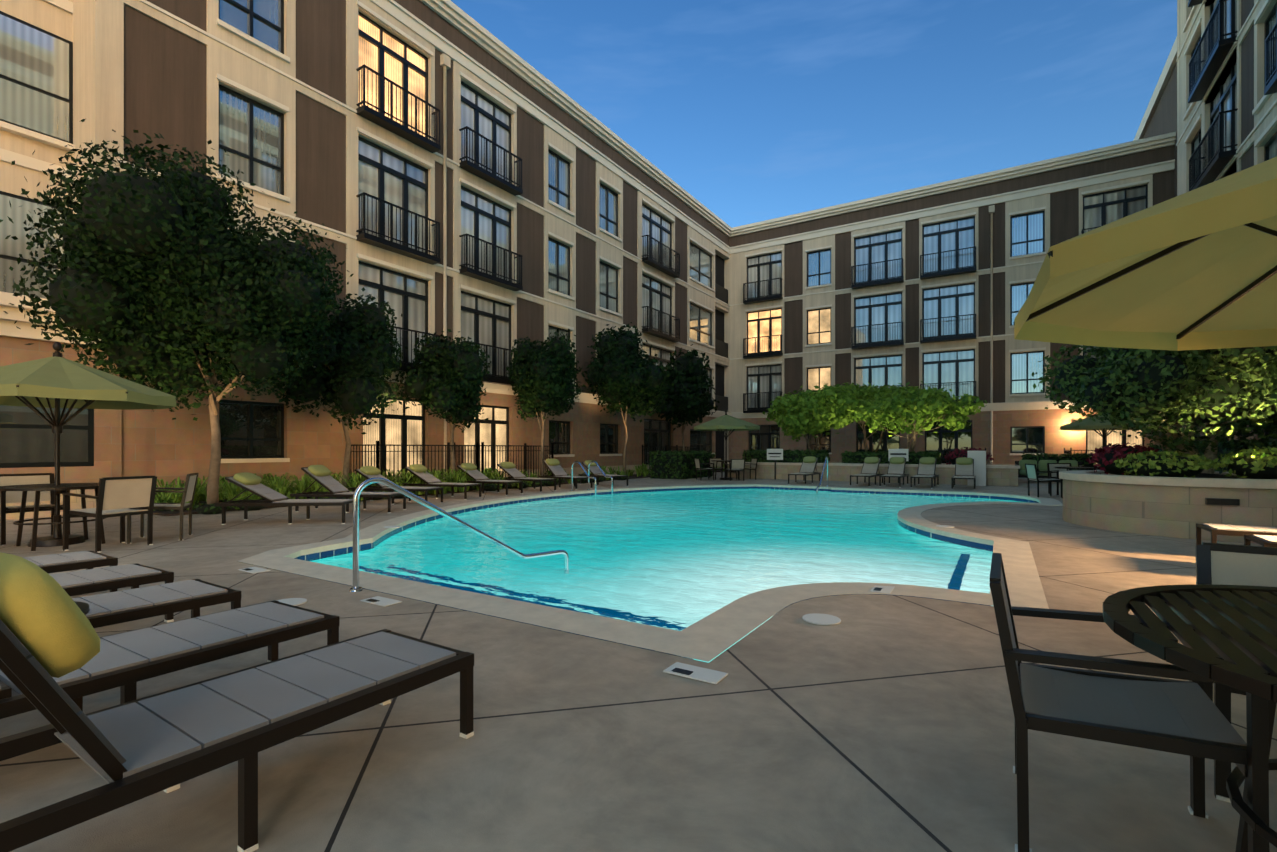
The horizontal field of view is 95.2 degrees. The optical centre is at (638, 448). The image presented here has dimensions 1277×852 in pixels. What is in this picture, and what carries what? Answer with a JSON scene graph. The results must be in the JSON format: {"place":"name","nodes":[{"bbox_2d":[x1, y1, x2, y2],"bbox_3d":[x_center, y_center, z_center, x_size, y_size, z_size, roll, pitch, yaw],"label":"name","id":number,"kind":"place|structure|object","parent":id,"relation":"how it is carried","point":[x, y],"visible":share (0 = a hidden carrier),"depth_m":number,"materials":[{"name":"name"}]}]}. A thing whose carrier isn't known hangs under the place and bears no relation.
{"place":"outdoors","nodes":[
{"label":"outdoors","id":0,"kind":"place"},
{"bbox_2d":[0,472,1276,851],"bbox_3d":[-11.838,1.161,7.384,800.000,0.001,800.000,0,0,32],"label":"deck","id":1,"kind":"structure","parent":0,"point":[872,722],"depth_m":2.32,"materials":[{"name":"grey concrete"}]},
{"bbox_2d":[0,0,1276,519],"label":"buildings","id":2,"kind":"structure","parent":1,"relation":"on","point":[440,166],"depth_m":18.19,"materials":[{"name":"stone"}]},
{"bbox_2d":[0,157,1276,851],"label":"furniture","id":3,"kind":"object","parent":1,"relation":"on","point":[1194,269],"visible":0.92,"depth_m":2.12,"materials":[{"name":"brown metal"}]},
{"bbox_2d":[153,422,1276,543],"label":"planter wall","id":4,"kind":"structure","parent":1,"relation":"on","point":[1177,507],"depth_m":8.34,"materials":[{"name":"concrete"}]},
{"bbox_2d":[189,335,1261,503],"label":"trunks","id":5,"kind":"object","parent":1,"relation":"on","point":[213,477],"visible":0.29,"depth_m":10.42,"materials":[{"name":"brown plant"}]},
{"bbox_2d":[0,119,1276,513],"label":"leaves","id":6,"kind":"object","parent":5,"relation":"attached to","point":[166,273],"visible":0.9,"depth_m":9.80,"materials":[{"name":"green plant"}]},
{"bbox_2d":[305,488,1030,630],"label":"water","id":7,"kind":"structure","parent":0,"point":[679,560],"depth_m":7.21,"materials":[{"name":"teal liquid"}]},
{"label":"pool floor","id":8,"kind":"structure","parent":0,"visible":0},
{"bbox_2d":[238,484,1062,683],"bbox_3d":[1.591,1.831,11.077,11.133,1.362,16.095,0,0,32],"label":"pool coping","id":9,"kind":"object","parent":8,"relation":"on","point":[711,637],"visible":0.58,"depth_m":4.75,"materials":[{"name":"concrete"}]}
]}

